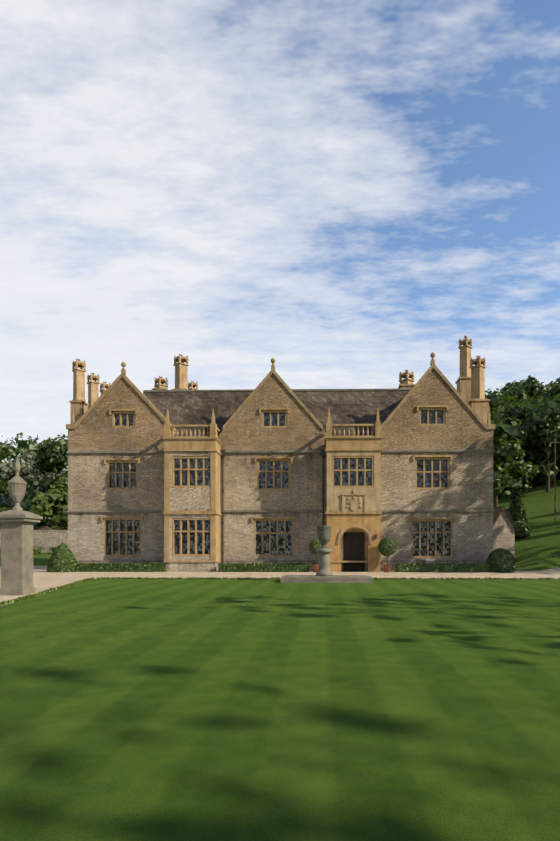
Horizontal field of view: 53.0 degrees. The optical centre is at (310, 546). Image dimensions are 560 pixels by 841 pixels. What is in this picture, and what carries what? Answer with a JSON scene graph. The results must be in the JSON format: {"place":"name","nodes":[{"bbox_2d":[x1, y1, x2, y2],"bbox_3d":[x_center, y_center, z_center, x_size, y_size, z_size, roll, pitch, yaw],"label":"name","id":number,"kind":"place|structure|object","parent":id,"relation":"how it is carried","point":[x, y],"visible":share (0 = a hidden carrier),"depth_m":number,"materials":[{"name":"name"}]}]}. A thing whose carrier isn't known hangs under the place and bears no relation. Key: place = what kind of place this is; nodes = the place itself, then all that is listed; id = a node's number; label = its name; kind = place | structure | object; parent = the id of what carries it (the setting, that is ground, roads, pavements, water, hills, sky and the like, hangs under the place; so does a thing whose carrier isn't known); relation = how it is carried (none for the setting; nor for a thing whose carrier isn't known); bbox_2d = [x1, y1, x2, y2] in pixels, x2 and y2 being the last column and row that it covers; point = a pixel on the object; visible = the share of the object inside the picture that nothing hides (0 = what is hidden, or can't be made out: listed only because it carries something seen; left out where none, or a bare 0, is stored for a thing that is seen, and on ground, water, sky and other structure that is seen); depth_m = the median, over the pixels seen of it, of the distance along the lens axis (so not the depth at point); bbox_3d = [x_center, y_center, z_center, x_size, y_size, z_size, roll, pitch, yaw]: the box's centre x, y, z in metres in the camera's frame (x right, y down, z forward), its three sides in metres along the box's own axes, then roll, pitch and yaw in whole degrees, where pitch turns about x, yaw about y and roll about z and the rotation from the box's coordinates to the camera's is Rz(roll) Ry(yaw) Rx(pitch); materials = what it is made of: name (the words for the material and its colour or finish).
{"place":"outdoors","nodes":[
{"label":"outdoors","id":0,"kind":"place"},
{"bbox_2d":[38,526,54,529],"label":"shed roof","id":1,"kind":"structure","parent":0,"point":[46,528],"depth_m":64.15,"materials":[{"name":"stone"}]},
{"bbox_2d":[143,388,411,391],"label":"roof ridge","id":2,"kind":"structure","parent":0,"point":[393,389],"depth_m":42.38,"materials":[{"name":"grey stone"}]},
{"bbox_2d":[0,460,559,840],"bbox_3d":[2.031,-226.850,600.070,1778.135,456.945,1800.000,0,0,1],"label":"lawn","id":3,"kind":"structure","parent":0,"point":[252,710],"depth_m":5.63,"materials":[{"name":"green plant"}]},
{"bbox_2d":[0,451,8,496],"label":"tree","id":4,"kind":"object","parent":3,"relation":"on","point":[2,490],"visible":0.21,"depth_m":84.60,"materials":[{"name":"green plant"}]},
{"bbox_2d":[0,432,50,497],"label":"tree","id":5,"kind":"object","parent":3,"relation":"on","point":[8,449],"visible":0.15,"depth_m":108.93,"materials":[{"name":"green plant"}]},
{"bbox_2d":[0,507,59,529],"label":"tall hedge","id":6,"kind":"object","parent":3,"relation":"on","point":[36,526],"visible":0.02,"depth_m":65.69,"materials":[{"name":"green plant"}]},
{"bbox_2d":[0,446,67,509],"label":"tree","id":7,"kind":"object","parent":3,"relation":"on","point":[27,465],"visible":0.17,"depth_m":76.44,"materials":[{"name":"green plant"}]},
{"bbox_2d":[0,530,67,552],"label":"garden wall","id":8,"kind":"structure","parent":3,"relation":"on","point":[46,539],"depth_m":62.62,"materials":[{"name":"stone"}]},
{"bbox_2d":[0,545,67,553],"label":"border plants","id":9,"kind":"object","parent":3,"relation":"on","point":[36,551],"visible":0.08,"depth_m":60.74,"materials":[{"name":"green plant"}]},
{"bbox_2d":[2,433,67,494],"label":"tree","id":10,"kind":"object","parent":3,"relation":"on","point":[6,484],"depth_m":93.97,"materials":[{"name":"green plant"}]},
{"bbox_2d":[24,438,67,507],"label":"tree","id":11,"kind":"object","parent":3,"relation":"on","point":[51,457],"visible":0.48,"depth_m":71.38,"materials":[{"name":"green plant"}]},
{"bbox_2d":[28,477,67,529],"bbox_3d":[-28.729,-3.809,66.099,5.478,9.082,7.857,0,0,38],"label":"tree","id":12,"kind":"object","parent":3,"relation":"on","point":[56,497],"visible":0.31,"depth_m":64.64,"materials":[{"name":"green plant"}]},
{"bbox_2d":[46,542,76,571],"bbox_3d":[-15.952,0.697,36.121,1.919,2.026,1.909,0,0,1],"label":"cone shrub","id":13,"kind":"object","parent":3,"relation":"on","point":[62,558],"visible":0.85,"depth_m":35.55,"materials":[{"name":"green plant"}]},
{"bbox_2d":[74,563,165,571],"bbox_3d":[-12.276,1.359,36.240,6.021,0.681,0.874,0,0,1],"label":"box hedge","id":14,"kind":"object","parent":3,"relation":"on","point":[120,567],"visible":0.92,"depth_m":35.90,"materials":[{"name":"green plant"}]},
{"bbox_2d":[218,563,309,571],"bbox_3d":[-2.977,1.362,36.035,5.900,0.693,0.861,0,0,1],"label":"box hedge","id":15,"kind":"object","parent":3,"relation":"on","point":[264,567],"visible":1,"depth_m":35.70,"materials":[{"name":"green plant"}]},
{"bbox_2d":[0,566,559,605],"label":"drive gravel","id":16,"kind":"structure","parent":3,"relation":"on","point":[43,579],"depth_m":31.39,"materials":[{"name":"beige gravel"}]},
{"bbox_2d":[0,458,42,594],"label":"gate pier","id":17,"kind":"structure","parent":16,"relation":"on","point":[17,522],"depth_m":18.59,"materials":[{"name":"grey stone"}]},
{"bbox_2d":[312,565,318,571],"bbox_3d":[0.396,1.363,35.420,0.580,0.480,0.565,0,0,1],"label":"plant pot","id":18,"kind":"object","parent":16,"relation":"on","point":[315,568],"visible":0.71,"depth_m":35.21,"materials":[{"name":"ceramic"}]},
{"bbox_2d":[309,539,320,554],"bbox_3d":[0.390,0.003,35.411,1.011,0.997,0.989,0,0,1],"label":"topiary ball","id":19,"kind":"object","parent":18,"relation":"on","point":[315,544],"visible":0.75,"depth_m":35.09,"materials":[{"name":"green plant"}]},
{"bbox_2d":[281,575,372,582],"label":"stone plinth","id":20,"kind":"structure","parent":16,"relation":"on","point":[326,579],"depth_m":25.18,"materials":[{"name":"grey stone"}]},
{"bbox_2d":[316,548,332,575],"bbox_3d":[0.653,0.713,26.163,0.780,1.280,0.780,0,0,1],"label":"fountain pedestal","id":21,"kind":"object","parent":20,"relation":"on","point":[324,562],"visible":0.96,"depth_m":25.91,"materials":[{"name":"beige stone"}]},
{"bbox_2d":[316,526,331,547],"bbox_3d":[0.653,-0.452,26.163,0.740,1.050,0.740,0,0,1],"label":"urn","id":22,"kind":"object","parent":21,"relation":"on","point":[324,534],"visible":1,"depth_m":25.92,"materials":[{"name":"grey stone"}]},
{"bbox_2d":[383,565,391,571],"bbox_3d":[4.854,1.363,35.323,0.580,0.480,0.565,0,0,1],"label":"plant pot","id":23,"kind":"object","parent":16,"relation":"on","point":[387,568],"visible":1,"depth_m":35.13,"materials":[{"name":"ceramic"}]},
{"bbox_2d":[378,537,396,555],"bbox_3d":[4.852,0.004,35.327,1.180,1.219,1.174,0,0,1],"label":"topiary ball","id":24,"kind":"object","parent":23,"relation":"in","point":[387,546],"visible":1,"depth_m":34.97,"materials":[{"name":"green plant"}]},
{"bbox_2d":[0,577,559,606],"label":"lawn edge grass","id":25,"kind":"structure","parent":3,"relation":"on","point":[19,599],"depth_m":27.82,"materials":[{"name":"green plant"}]},
{"bbox_2d":[77,562,485,570],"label":"wall plinth","id":26,"kind":"structure","parent":3,"relation":"on","point":[382,564],"depth_m":37.91,"materials":[{"name":"beige stone"}]},
{"bbox_2d":[395,563,490,571],"bbox_3d":[8.420,1.355,35.794,6.006,0.679,0.875,0,0,1],"label":"box hedge","id":27,"kind":"object","parent":3,"relation":"on","point":[442,567],"visible":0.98,"depth_m":35.46,"materials":[{"name":"green plant"}]},
{"bbox_2d":[490,407,502,419],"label":"tree","id":28,"kind":"object","parent":3,"relation":"on","point":[496,413],"depth_m":81.56,"materials":[{"name":"green plant"}]},
{"bbox_2d":[486,548,515,572],"bbox_3d":[12.144,0.876,35.704,1.842,1.649,1.854,0,0,1],"label":"dome shrub","id":29,"kind":"object","parent":3,"relation":"on","point":[500,560],"visible":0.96,"depth_m":35.09,"materials":[{"name":"green plant"}]},
{"bbox_2d":[493,508,514,557],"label":"outbuilding walls","id":30,"kind":"structure","parent":3,"relation":"on","point":[503,532],"depth_m":42.66,"materials":[{"name":"beige stone"}]},
{"bbox_2d":[493,505,516,530],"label":"outbuilding roof","id":31,"kind":"structure","parent":30,"relation":"on","point":[497,511],"depth_m":42.70,"materials":[{"name":"stone"}]},
{"bbox_2d":[485,389,527,414],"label":"tree","id":32,"kind":"object","parent":3,"relation":"on","point":[496,401],"visible":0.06,"depth_m":89.96,"materials":[{"name":"green plant"}]},
{"bbox_2d":[491,408,533,462],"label":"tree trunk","id":33,"kind":"object","parent":3,"relation":"on","point":[518,427],"visible":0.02,"depth_m":84.73,"materials":[{"name":"green plant"}]},
{"bbox_2d":[490,403,536,471],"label":"tree","id":34,"kind":"object","parent":3,"relation":"on","point":[518,412],"visible":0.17,"depth_m":76.89,"materials":[{"name":"green plant"}]},
{"bbox_2d":[491,417,538,506],"bbox_3d":[21.693,-9.808,66.440,10.240,10.633,9.778,0,0,1],"label":"tree","id":35,"kind":"object","parent":3,"relation":"on","point":[506,447],"visible":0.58,"depth_m":64.60,"materials":[{"name":"green plant"}]},
{"bbox_2d":[496,379,535,400],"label":"tree","id":36,"kind":"object","parent":3,"relation":"on","point":[509,384],"visible":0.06,"depth_m":118.61,"materials":[{"name":"green plant"}]},
{"bbox_2d":[506,486,527,519],"bbox_3d":[19.658,-3.866,53.528,2.428,4.146,2.433,0,0,1],"label":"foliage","id":37,"kind":"object","parent":3,"relation":"on","point":[515,496],"visible":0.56,"depth_m":53.33,"materials":[{"name":"green plant"}]},
{"bbox_2d":[502,385,533,405],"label":"tree","id":38,"kind":"object","parent":3,"relation":"on","point":[519,395],"visible":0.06,"depth_m":104.39,"materials":[{"name":"green plant"}]},
{"bbox_2d":[512,498,531,538],"bbox_3d":[18.166,-2.389,48.549,1.948,3.702,2.035,0,0,-19],"label":"shrub","id":39,"kind":"object","parent":3,"relation":"on","point":[520,523],"visible":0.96,"depth_m":48.18,"materials":[{"name":"green plant"}]},
{"bbox_2d":[501,381,545,403],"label":"tree","id":40,"kind":"object","parent":3,"relation":"on","point":[531,389],"visible":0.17,"depth_m":112.72,"materials":[{"name":"green plant"}]},
{"bbox_2d":[493,463,559,498],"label":"field hedge","id":41,"kind":"object","parent":3,"relation":"on","point":[534,482],"visible":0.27,"depth_m":74.19,"materials":[{"name":"green plant"}]},
{"bbox_2d":[518,375,536,384],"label":"tree","id":42,"kind":"object","parent":3,"relation":"on","point":[530,379],"depth_m":130.82,"materials":[{"name":"green plant"}]},
{"bbox_2d":[515,396,559,491],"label":"tree","id":43,"kind":"object","parent":3,"relation":"on","point":[540,425],"visible":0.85,"depth_m":67.14,"materials":[{"name":"green plant"}]},
{"bbox_2d":[520,399,557,461],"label":"tree trunk","id":44,"kind":"object","parent":3,"relation":"on","point":[528,402],"depth_m":96.06,"materials":[{"name":"green plant"}]},
{"bbox_2d":[521,403,559,466],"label":"tree trunk","id":45,"kind":"object","parent":3,"relation":"on","point":[527,459],"visible":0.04,"depth_m":77.84,"materials":[{"name":"green plant"}]},
{"bbox_2d":[529,379,559,403],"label":"tree","id":46,"kind":"object","parent":3,"relation":"on","point":[545,395],"visible":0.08,"depth_m":98.15,"materials":[{"name":"green plant"}]},
{"bbox_2d":[531,393,559,457],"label":"tree trunk","id":47,"kind":"object","parent":3,"relation":"on","point":[558,396],"visible":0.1,"depth_m":69.08,"materials":[{"name":"green plant"}]},
{"bbox_2d":[0,0,559,500],"label":"sky","id":48,"kind":"structure","parent":0,"point":[343,194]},
{"bbox_2d":[68,368,492,560],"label":"house wall","id":49,"kind":"structure","parent":0,"point":[471,478],"depth_m":38.02,"materials":[{"name":"beige stone"}]},
{"bbox_2d":[165,451,219,571],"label":"bay wall","id":50,"kind":"structure","parent":49,"relation":"attached to","point":[189,498],"depth_m":36.25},
{"bbox_2d":[162,409,221,561],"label":"bay ashlar trim","id":51,"kind":"structure","parent":50,"relation":"attached to","point":[212,442],"depth_m":36.25,"materials":[{"name":"beige stone"}]},
{"bbox_2d":[220,449,324,562],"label":"drainpipes","id":52,"kind":"object","parent":49,"relation":"attached to","point":[222,452],"visible":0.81,"depth_m":37.95,"materials":[{"name":"black metal"}]},
{"bbox_2d":[143,390,409,435],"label":"house roof","id":53,"kind":"structure","parent":49,"relation":"on","point":[343,407],"depth_m":41.30,"materials":[{"name":"grey stone"}]},
{"bbox_2d":[70,379,488,423],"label":"chimney bases","id":54,"kind":"object","parent":53,"relation":"on","point":[480,408],"visible":0.15,"depth_m":39.90,"materials":[{"name":"beige stone"}]},
{"bbox_2d":[69,336,489,409],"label":"chimneys","id":55,"kind":"object","parent":54,"relation":"on","point":[475,374],"visible":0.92,"depth_m":43.29,"materials":[{"name":"beige stone"}]},
{"bbox_2d":[101,405,455,557],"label":"window frames","id":56,"kind":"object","parent":49,"relation":"attached to","point":[420,408],"visible":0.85,"depth_m":37.88,"materials":[{"name":"beige stone"}]},
{"bbox_2d":[107,410,449,555],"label":"window panes","id":57,"kind":"structure","parent":56,"relation":"in","point":[285,485],"depth_m":38.01,"materials":[{"name":"black glass"}]},
{"bbox_2d":[66,450,493,561],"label":"string courses","id":58,"kind":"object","parent":49,"relation":"attached to","point":[282,452],"depth_m":37.94,"materials":[{"name":"beige stone"}]},
{"bbox_2d":[66,352,494,429],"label":"house gable copings","id":59,"kind":"object","parent":49,"relation":"on","point":[74,425],"visible":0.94,"depth_m":37.96,"materials":[{"name":"beige stone"}]},
{"bbox_2d":[327,451,380,571],"bbox_3d":[2.805,-2.712,36.978,3.450,8.670,1.920,0,0,1],"label":"porch","id":60,"kind":"object","parent":49,"relation":"attached to","point":[370,523],"visible":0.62,"depth_m":36.02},
{"bbox_2d":[325,409,382,562],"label":"bay ashlar trim","id":61,"kind":"structure","parent":60,"relation":"attached to","point":[368,442],"depth_m":35.98,"materials":[{"name":"beige stone"}]},
{"bbox_2d":[341,529,366,570],"bbox_3d":[2.865,0.013,36.767,2.600,3.180,0.200,0,0,1],"label":"door frame","id":62,"kind":"object","parent":60,"relation":"in","point":[353,530],"visible":0.14,"depth_m":36.67,"materials":[{"name":"beige stone"}]},
{"bbox_2d":[343,532,364,570],"bbox_3d":[2.866,0.313,36.797,1.400,2.580,0.100,0,0,1],"label":"doorway","id":63,"kind":"structure","parent":62,"relation":"in","point":[353,546],"depth_m":36.75,"materials":[{"name":"brown wood"}]},
{"bbox_2d":[337,490,371,543],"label":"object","id":64,"kind":"structure","parent":60,"relation":"attached to","point":[353,501],"depth_m":35.94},
{"bbox_2d":[551,438,559,520],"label":"utility pole","id":65,"kind":"object","parent":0,"point":[555,442],"visible":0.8,"depth_m":51.44,"materials":[{"name":"brown wood"}]}
]}

